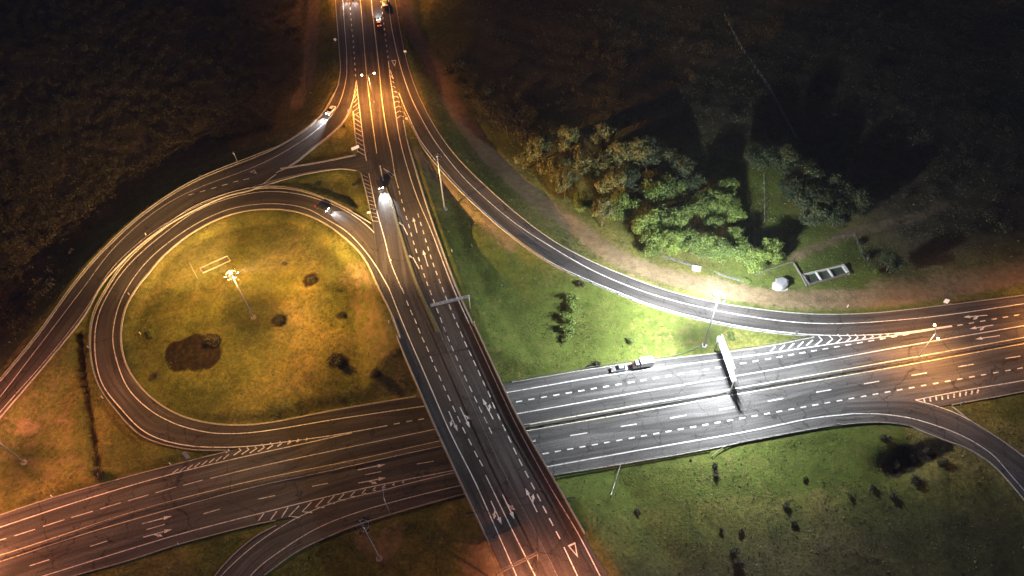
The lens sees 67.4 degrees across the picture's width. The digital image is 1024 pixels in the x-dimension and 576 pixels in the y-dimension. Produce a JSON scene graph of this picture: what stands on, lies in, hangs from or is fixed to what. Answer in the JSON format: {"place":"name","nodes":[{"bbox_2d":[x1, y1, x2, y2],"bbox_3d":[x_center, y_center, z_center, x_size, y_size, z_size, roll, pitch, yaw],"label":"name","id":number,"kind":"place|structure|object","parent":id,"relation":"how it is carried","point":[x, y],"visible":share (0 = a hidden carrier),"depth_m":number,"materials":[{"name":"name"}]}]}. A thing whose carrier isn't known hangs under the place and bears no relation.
{"place":"outdoors","nodes":[
{"label":"outdoors","id":0,"kind":"place"},
{"bbox_2d":[0,0,356,418],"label":"curved ramp road","id":1,"kind":"structure","parent":0,"point":[66,318],"depth_m":251.33,"materials":[{"name":"asphalt"}]},
{"bbox_2d":[0,84,338,379],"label":"guardrail","id":2,"kind":"object","parent":1,"relation":"on","point":[141,214],"visible":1,"depth_m":249.06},
{"bbox_2d":[326,106,335,114],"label":"car","id":3,"kind":"object","parent":1,"relation":"on","point":[331,109],"visible":1,"depth_m":275.51,"materials":[{"name":"white paint"}]},
{"bbox_2d":[90,187,428,450],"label":"loop ramp road","id":4,"kind":"structure","parent":0,"point":[140,409],"depth_m":217.94,"materials":[{"name":"asphalt"}]},
{"bbox_2d":[88,186,351,434],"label":"guardrail","id":5,"kind":"object","parent":4,"relation":"on","point":[160,228],"visible":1,"depth_m":246.24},
{"bbox_2d":[315,203,328,211],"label":"car","id":6,"kind":"object","parent":4,"relation":"on","point":[322,207],"visible":1,"depth_m":246.71,"materials":[{"name":"grey paint"}]},
{"bbox_2d":[249,152,369,188],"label":"link road","id":7,"kind":"structure","parent":0,"point":[359,162],"depth_m":258.88,"materials":[{"name":"asphalt"}]},
{"bbox_2d":[214,472,464,575],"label":"exit ramp road","id":8,"kind":"structure","parent":0,"point":[265,552],"depth_m":190.74,"materials":[{"name":"asphalt"}]},
{"bbox_2d":[349,0,607,575],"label":"overpass road","id":9,"kind":"structure","parent":0,"point":[491,484],"depth_m":210.31,"materials":[{"name":"asphalt"}]},
{"bbox_2d":[375,178,383,188],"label":"car","id":10,"kind":"object","parent":9,"relation":"on","point":[379,185],"visible":1,"depth_m":251.71,"materials":[{"name":"grey paint"}]},
{"bbox_2d":[406,136,472,323],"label":"guardrail","id":11,"kind":"object","parent":9,"relation":"on","point":[438,237],"visible":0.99,"depth_m":237.23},
{"bbox_2d":[387,191,557,575],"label":"guardrail","id":12,"kind":"object","parent":9,"relation":"on","point":[470,400],"visible":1,"depth_m":202.97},
{"bbox_2d":[496,551,537,575],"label":"sign gantry","id":13,"kind":"object","parent":9,"relation":"on","point":[516,563],"visible":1,"depth_m":170.16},
{"bbox_2d":[0,0,1023,575],"bbox_3d":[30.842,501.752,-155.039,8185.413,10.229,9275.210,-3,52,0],"label":"ground","id":14,"kind":"structure","parent":0,"point":[358,302],"depth_m":238.83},
{"bbox_2d":[0,442,26,464],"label":"mast light","id":15,"kind":"object","parent":14,"relation":"on","point":[24,462],"visible":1,"depth_m":199.24,"materials":[{"name":"metal"}]},
{"bbox_2d":[90,466,105,481],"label":"shrub","id":16,"kind":"object","parent":14,"relation":"on","point":[98,474],"visible":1,"depth_m":198.37,"materials":[{"name":"brown plant"}]},
{"bbox_2d":[147,329,153,337],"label":"shrub","id":17,"kind":"object","parent":14,"relation":"on","point":[150,334],"visible":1,"depth_m":224.00,"materials":[{"name":"green plant"}]},
{"bbox_2d":[203,334,220,346],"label":"shrub","id":18,"kind":"object","parent":14,"relation":"on","point":[213,340],"visible":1,"depth_m":220.75,"materials":[{"name":"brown plant"}]},
{"bbox_2d":[200,256,230,272],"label":"drain trough","id":19,"kind":"object","parent":14,"relation":"on","point":[226,260],"visible":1,"depth_m":237.15,"materials":[{"name":"concrete"}]},
{"bbox_2d":[224,269,255,319],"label":"mast light","id":20,"kind":"object","parent":14,"relation":"on","point":[253,317],"visible":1,"depth_m":215.57,"materials":[{"name":"metal"}]},
{"bbox_2d":[274,313,283,324],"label":"shrub","id":21,"kind":"object","parent":14,"relation":"on","point":[279,320],"visible":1,"depth_m":223.90,"materials":[{"name":"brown plant"}]},
{"bbox_2d":[328,352,342,366],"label":"shrub","id":22,"kind":"object","parent":14,"relation":"on","point":[335,359],"visible":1,"depth_m":215.44,"materials":[{"name":"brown plant"}]},
{"bbox_2d":[354,517,382,561],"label":"mast light","id":23,"kind":"object","parent":14,"relation":"on","point":[379,558],"visible":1,"depth_m":168.78,"materials":[{"name":"metal"}]},
{"bbox_2d":[431,152,447,210],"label":"mast light","id":24,"kind":"object","parent":14,"relation":"on","point":[444,207],"visible":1,"depth_m":236.75,"materials":[{"name":"metal"}]},
{"bbox_2d":[430,295,470,308],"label":"sign gantry","id":25,"kind":"object","parent":14,"relation":"on","point":[451,300],"visible":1,"depth_m":215.78,"materials":[{"name":"metal"}]},
{"bbox_2d":[396,322,584,543],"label":"road bridge","id":26,"kind":"structure","parent":14,"relation":"on","point":[456,473],"depth_m":194.86,"materials":[{"name":"concrete"}]},
{"bbox_2d":[0,0,1023,335],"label":"scrub","id":27,"kind":"object","parent":14,"relation":"on","point":[502,118],"visible":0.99,"depth_m":287.33,"materials":[{"name":"green plant"}]},
{"bbox_2d":[0,0,1023,575],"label":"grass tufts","id":28,"kind":"object","parent":14,"relation":"on","point":[888,46],"visible":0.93,"depth_m":260.70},
{"bbox_2d":[0,314,1023,575],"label":"motorway","id":29,"kind":"structure","parent":14,"relation":"on","point":[696,424],"depth_m":203.08,"materials":[{"name":"asphalt"}]},
{"bbox_2d":[1,442,440,557],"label":"guardrail","id":30,"kind":"object","parent":29,"relation":"on","point":[22,550],"visible":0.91,"depth_m":195.69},
{"bbox_2d":[512,356,672,380],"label":"guardrail","id":31,"kind":"object","parent":29,"relation":"on","point":[583,368],"visible":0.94,"depth_m":214.59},
{"bbox_2d":[610,364,627,372],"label":"parked car","id":32,"kind":"object","parent":29,"relation":"on","point":[619,368],"visible":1,"depth_m":213.75,"materials":[{"name":"white paint"}]},
{"bbox_2d":[555,447,709,475],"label":"guardrail","id":33,"kind":"object","parent":29,"relation":"on","point":[633,460],"visible":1,"depth_m":197.32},
{"bbox_2d":[631,356,653,368],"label":"light truck","id":34,"kind":"object","parent":29,"relation":"on","point":[647,361],"visible":1,"depth_m":213.43,"materials":[{"name":"white paint"}]},
{"bbox_2d":[713,335,735,393],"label":"sign gantry","id":35,"kind":"object","parent":29,"relation":"on","point":[720,341],"visible":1,"depth_m":208.06,"materials":[{"name":"metal"}]},
{"bbox_2d":[720,335,812,351],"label":"guardrail","id":36,"kind":"object","parent":29,"relation":"on","point":[768,344],"visible":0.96,"depth_m":217.57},
{"bbox_2d":[529,339,1023,427],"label":"guardrail","id":37,"kind":"object","parent":29,"relation":"on","point":[812,377],"visible":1,"depth_m":209.89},
{"bbox_2d":[712,421,908,456],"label":"guardrail","id":38,"kind":"object","parent":29,"relation":"on","point":[814,427],"visible":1,"depth_m":201.37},
{"bbox_2d":[513,151,530,168],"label":"broadleaf tree","id":39,"kind":"object","parent":14,"relation":"on","point":[521,158],"visible":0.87,"depth_m":256.53,"materials":[{"name":"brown plant"}]},
{"bbox_2d":[525,135,552,168],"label":"broadleaf tree","id":40,"kind":"object","parent":14,"relation":"on","point":[536,146],"visible":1,"depth_m":251.03,"materials":[{"name":"green plant"}]},
{"bbox_2d":[536,156,565,183],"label":"broadleaf tree","id":41,"kind":"object","parent":14,"relation":"on","point":[550,166],"visible":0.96,"depth_m":250.66,"materials":[{"name":"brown plant"}]},
{"bbox_2d":[551,125,580,154],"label":"broadleaf tree","id":42,"kind":"object","parent":14,"relation":"on","point":[566,136],"visible":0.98,"depth_m":252.09,"materials":[{"name":"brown plant"}]},
{"bbox_2d":[558,322,574,333],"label":"shrub","id":43,"kind":"object","parent":14,"relation":"on","point":[565,328],"visible":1,"depth_m":221.20,"materials":[{"name":"green plant"}]},
{"bbox_2d":[561,331,571,343],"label":"shrub","id":44,"kind":"object","parent":14,"relation":"on","point":[564,338],"visible":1,"depth_m":219.80,"materials":[{"name":"green plant"}]},
{"bbox_2d":[554,168,579,199],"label":"broadleaf tree","id":45,"kind":"object","parent":14,"relation":"on","point":[564,181],"visible":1,"depth_m":244.34,"materials":[{"name":"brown plant"}]},
{"bbox_2d":[559,311,576,325],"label":"shrub","id":46,"kind":"object","parent":14,"relation":"on","point":[568,319],"visible":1,"depth_m":222.65,"materials":[{"name":"green plant"}]},
{"bbox_2d":[565,299,576,313],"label":"shrub","id":47,"kind":"object","parent":14,"relation":"on","point":[571,306],"visible":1,"depth_m":224.72,"materials":[{"name":"green plant"}]},
{"bbox_2d":[564,292,579,301],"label":"shrub","id":48,"kind":"object","parent":14,"relation":"on","point":[571,296],"visible":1,"depth_m":226.53,"materials":[{"name":"green plant"}]},
{"bbox_2d":[561,149,593,178],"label":"broadleaf tree","id":49,"kind":"object","parent":14,"relation":"on","point":[579,158],"visible":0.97,"depth_m":250.53,"materials":[{"name":"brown plant"}]},
{"bbox_2d":[573,190,593,211],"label":"bush","id":50,"kind":"object","parent":14,"relation":"on","point":[580,199],"visible":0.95,"depth_m":244.92,"materials":[{"name":"green plant"}]},
{"bbox_2d":[586,153,610,179],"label":"broadleaf tree","id":51,"kind":"object","parent":14,"relation":"on","point":[600,162],"visible":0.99,"depth_m":248.47,"materials":[{"name":"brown plant"}]},
{"bbox_2d":[589,196,615,226],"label":"broadleaf tree","id":52,"kind":"object","parent":14,"relation":"on","point":[603,206],"visible":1,"depth_m":236.85,"materials":[{"name":"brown plant"}]},
{"bbox_2d":[588,120,617,154],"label":"broadleaf tree","id":53,"kind":"object","parent":14,"relation":"on","point":[605,134],"visible":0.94,"depth_m":253.33,"materials":[{"name":"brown plant"}]},
{"bbox_2d":[594,171,626,199],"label":"broadleaf tree","id":54,"kind":"object","parent":14,"relation":"on","point":[608,180],"visible":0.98,"depth_m":245.13,"materials":[{"name":"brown plant"}]},
{"bbox_2d":[604,139,629,172],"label":"broadleaf tree","id":55,"kind":"object","parent":14,"relation":"on","point":[617,160],"visible":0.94,"depth_m":249.10,"materials":[{"name":"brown plant"}]},
{"bbox_2d":[610,191,642,220],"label":"broadleaf tree","id":56,"kind":"object","parent":14,"relation":"on","point":[625,207],"visible":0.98,"depth_m":241.73,"materials":[{"name":"green plant"}]},
{"bbox_2d":[620,164,650,195],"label":"broadleaf tree","id":57,"kind":"object","parent":14,"relation":"on","point":[633,177],"visible":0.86,"depth_m":247.04,"materials":[{"name":"green plant"}]},
{"bbox_2d":[623,137,652,169],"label":"broadleaf tree","id":58,"kind":"object","parent":14,"relation":"on","point":[636,152],"visible":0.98,"depth_m":249.53,"materials":[{"name":"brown plant"}]},
{"bbox_2d":[626,134,666,171],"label":"broadleaf tree","id":59,"kind":"object","parent":14,"relation":"on","point":[648,162],"visible":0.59,"depth_m":252.31,"materials":[{"name":"green plant"}]},
{"bbox_2d":[630,206,664,240],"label":"broadleaf tree","id":60,"kind":"object","parent":14,"relation":"on","point":[647,220],"visible":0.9,"depth_m":235.78,"materials":[{"name":"green plant"}]},
{"bbox_2d":[639,229,668,256],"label":"broadleaf tree","id":61,"kind":"object","parent":14,"relation":"on","point":[651,244],"visible":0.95,"depth_m":233.55,"materials":[{"name":"green plant"}]},
{"bbox_2d":[640,178,669,208],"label":"broadleaf tree","id":62,"kind":"object","parent":14,"relation":"on","point":[651,195],"visible":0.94,"depth_m":242.75,"materials":[{"name":"green plant"}]},
{"bbox_2d":[651,204,682,233],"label":"broadleaf tree","id":63,"kind":"object","parent":14,"relation":"on","point":[667,218],"visible":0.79,"depth_m":236.54,"materials":[{"name":"green plant"}]},
{"bbox_2d":[652,141,683,175],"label":"broadleaf tree","id":64,"kind":"object","parent":14,"relation":"on","point":[672,152],"visible":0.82,"depth_m":251.96,"materials":[{"name":"green plant"}]},
{"bbox_2d":[652,172,686,202],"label":"broadleaf tree","id":65,"kind":"object","parent":14,"relation":"on","point":[669,191],"visible":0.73,"depth_m":243.90,"materials":[{"name":"green plant"}]},
{"bbox_2d":[657,227,685,255],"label":"broadleaf tree","id":66,"kind":"object","parent":14,"relation":"on","point":[674,238],"visible":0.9,"depth_m":232.31,"materials":[{"name":"green plant"}]},
{"bbox_2d":[668,204,693,232],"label":"broadleaf tree","id":67,"kind":"object","parent":14,"relation":"on","point":[685,213],"visible":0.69,"depth_m":238.70,"materials":[{"name":"green plant"}]},
{"bbox_2d":[667,151,697,179],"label":"broadleaf tree","id":68,"kind":"object","parent":14,"relation":"on","point":[686,166],"visible":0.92,"depth_m":248.46,"materials":[{"name":"green plant"}]},
{"bbox_2d":[677,227,709,253],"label":"broadleaf tree","id":69,"kind":"object","parent":14,"relation":"on","point":[692,236],"visible":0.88,"depth_m":232.57,"materials":[{"name":"green plant"}]},
{"bbox_2d":[680,168,707,196],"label":"broadleaf tree","id":70,"kind":"object","parent":14,"relation":"on","point":[696,182],"visible":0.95,"depth_m":246.57,"materials":[{"name":"green plant"}]},
{"bbox_2d":[692,265,700,271],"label":"utility cabinet","id":71,"kind":"object","parent":14,"relation":"on","point":[696,268],"visible":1,"depth_m":233.58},
{"bbox_2d":[681,191,718,218],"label":"broadleaf tree","id":72,"kind":"object","parent":14,"relation":"on","point":[698,204],"visible":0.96,"depth_m":240.72,"materials":[{"name":"green plant"}]},
{"bbox_2d":[662,255,743,282],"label":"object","id":73,"kind":"object","parent":14,"relation":"on","point":[690,264],"visible":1,"depth_m":235.67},
{"bbox_2d":[690,232,724,258],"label":"broadleaf tree","id":74,"kind":"object","parent":14,"relation":"on","point":[704,252],"visible":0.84,"depth_m":231.91,"materials":[{"name":"green plant"}]},
{"bbox_2d":[700,215,725,232],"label":"broadleaf tree","id":75,"kind":"object","parent":14,"relation":"on","point":[710,223],"visible":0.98,"depth_m":239.12,"materials":[{"name":"green plant"}]},
{"bbox_2d":[701,291,724,347],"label":"mast light","id":76,"kind":"object","parent":14,"relation":"on","point":[704,344],"visible":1,"depth_m":206.72,"materials":[{"name":"metal"}]},
{"bbox_2d":[703,187,732,216],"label":"broadleaf tree","id":77,"kind":"object","parent":14,"relation":"on","point":[711,193],"visible":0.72,"depth_m":242.55,"materials":[{"name":"green plant"}]},
{"bbox_2d":[707,236,737,263],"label":"broadleaf tree","id":78,"kind":"object","parent":14,"relation":"on","point":[727,250],"visible":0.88,"depth_m":230.26,"materials":[{"name":"green plant"}]},
{"bbox_2d":[713,176,739,197],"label":"broadleaf tree","id":79,"kind":"object","parent":14,"relation":"on","point":[727,184],"visible":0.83,"depth_m":245.72,"materials":[{"name":"green plant"}]},
{"bbox_2d":[717,198,747,223],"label":"broadleaf tree","id":80,"kind":"object","parent":14,"relation":"on","point":[734,211],"visible":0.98,"depth_m":241.33,"materials":[{"name":"green plant"}]},
{"bbox_2d":[729,547,740,555],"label":"shrub","id":81,"kind":"object","parent":14,"relation":"on","point":[733,551],"visible":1,"depth_m":182.85,"materials":[{"name":"green plant"}]},
{"bbox_2d":[725,226,745,243],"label":"broadleaf tree","id":82,"kind":"object","parent":14,"relation":"on","point":[735,233],"visible":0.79,"depth_m":236.51,"materials":[{"name":"green plant"}]},
{"bbox_2d":[733,558,743,569],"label":"shrub","id":83,"kind":"object","parent":14,"relation":"on","point":[740,563],"visible":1,"depth_m":181.15,"materials":[{"name":"green plant"}]},
{"bbox_2d":[729,236,757,266],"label":"broadleaf tree","id":84,"kind":"object","parent":14,"relation":"on","point":[741,248],"visible":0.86,"depth_m":229.14,"materials":[{"name":"green plant"}]},
{"bbox_2d":[743,245,772,272],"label":"broadleaf tree","id":85,"kind":"object","parent":14,"relation":"on","point":[758,262],"visible":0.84,"depth_m":229.34,"materials":[{"name":"green plant"}]},
{"bbox_2d":[724,13,796,138],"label":"wire fence","id":86,"kind":"object","parent":14,"relation":"on","point":[757,73],"visible":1,"depth_m":292.50,"materials":[{"name":"metal"}]},
{"bbox_2d":[743,142,781,170],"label":"broadleaf tree","id":87,"kind":"object","parent":14,"relation":"on","point":[757,156],"visible":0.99,"depth_m":254.34,"materials":[{"name":"green plant"}]},
{"bbox_2d":[759,237,784,263],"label":"broadleaf tree","id":88,"kind":"object","parent":14,"relation":"on","point":[774,245],"visible":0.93,"depth_m":231.70,"materials":[{"name":"green plant"}]},
{"bbox_2d":[755,261,793,274],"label":"wall","id":89,"kind":"structure","parent":14,"relation":"on","point":[775,267],"depth_m":234.37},
{"bbox_2d":[772,277,787,291],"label":"hexagonal kiosk","id":90,"kind":"object","parent":14,"relation":"on","point":[780,284],"visible":1,"depth_m":228.62,"materials":[{"name":"white fabric"}]},
{"bbox_2d":[777,144,802,178],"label":"broadleaf tree","id":91,"kind":"object","parent":14,"relation":"on","point":[789,156],"visible":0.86,"depth_m":252.23,"materials":[{"name":"green plant"}]},
{"bbox_2d":[777,175,810,201],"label":"broadleaf tree","id":92,"kind":"object","parent":14,"relation":"on","point":[788,186],"visible":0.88,"depth_m":245.90,"materials":[{"name":"green plant"}]},
{"bbox_2d":[793,262,806,285],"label":"wall","id":93,"kind":"structure","parent":14,"relation":"on","point":[799,272],"depth_m":232.16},
{"bbox_2d":[787,156,825,185],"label":"broadleaf tree","id":94,"kind":"object","parent":14,"relation":"on","point":[808,168],"visible":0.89,"depth_m":249.54,"materials":[{"name":"green plant"}]},
{"bbox_2d":[789,182,830,211],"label":"broadleaf tree","id":95,"kind":"object","parent":14,"relation":"on","point":[801,197],"visible":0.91,"depth_m":242.91,"materials":[{"name":"green plant"}]},
{"bbox_2d":[797,202,831,226],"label":"broadleaf tree","id":96,"kind":"object","parent":14,"relation":"on","point":[818,211],"visible":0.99,"depth_m":239.88,"materials":[{"name":"green plant"}]},
{"bbox_2d":[810,188,839,223],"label":"broadleaf tree","id":97,"kind":"object","parent":14,"relation":"on","point":[827,197],"visible":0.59,"depth_m":241.01,"materials":[{"name":"green plant"}]},
{"bbox_2d":[802,264,849,285],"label":"concrete basin","id":98,"kind":"object","parent":14,"relation":"on","point":[828,274],"visible":1,"depth_m":231.65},
{"bbox_2d":[823,197,856,228],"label":"broadleaf tree","id":99,"kind":"object","parent":14,"relation":"on","point":[840,218],"visible":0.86,"depth_m":239.77,"materials":[{"name":"green plant"}]},
{"bbox_2d":[825,173,860,203],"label":"broadleaf tree","id":100,"kind":"object","parent":14,"relation":"on","point":[846,188],"visible":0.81,"depth_m":244.67,"materials":[{"name":"green plant"}]},
{"bbox_2d":[843,186,874,214],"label":"broadleaf tree","id":101,"kind":"object","parent":14,"relation":"on","point":[863,201],"visible":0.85,"depth_m":241.96,"materials":[{"name":"green plant"}]},
{"bbox_2d":[860,252,870,259],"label":"shrub","id":102,"kind":"object","parent":14,"relation":"on","point":[864,255],"visible":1,"depth_m":236.00,"materials":[{"name":"green plant"}]},
{"bbox_2d":[879,434,892,442],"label":"shrub","id":103,"kind":"object","parent":14,"relation":"on","point":[883,437],"visible":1,"depth_m":198.35,"materials":[{"name":"green plant"}]},
{"bbox_2d":[878,250,906,272],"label":"broadleaf tree","id":104,"kind":"object","parent":14,"relation":"on","point":[893,261],"visible":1,"depth_m":227.84,"materials":[{"name":"green plant"}]},
{"bbox_2d":[910,474,921,486],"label":"shrub","id":105,"kind":"object","parent":14,"relation":"on","point":[915,480],"visible":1,"depth_m":193.19,"materials":[{"name":"green plant"}]},
{"bbox_2d":[937,458,950,467],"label":"shrub","id":106,"kind":"object","parent":14,"relation":"on","point":[943,462],"visible":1,"depth_m":195.42,"materials":[{"name":"green plant"}]},
{"bbox_2d":[385,0,1023,337],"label":"slip road","id":107,"kind":"structure","parent":0,"point":[473,189],"depth_m":227.40,"materials":[{"name":"asphalt"}]},
{"bbox_2d":[513,236,806,335],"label":"guardrail","id":108,"kind":"object","parent":107,"relation":"on","point":[655,306],"visible":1,"depth_m":224.68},
{"bbox_2d":[832,399,1023,499],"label":"branch ramp road","id":109,"kind":"structure","parent":0,"point":[1004,459],"depth_m":201.38,"materials":[{"name":"asphalt"}]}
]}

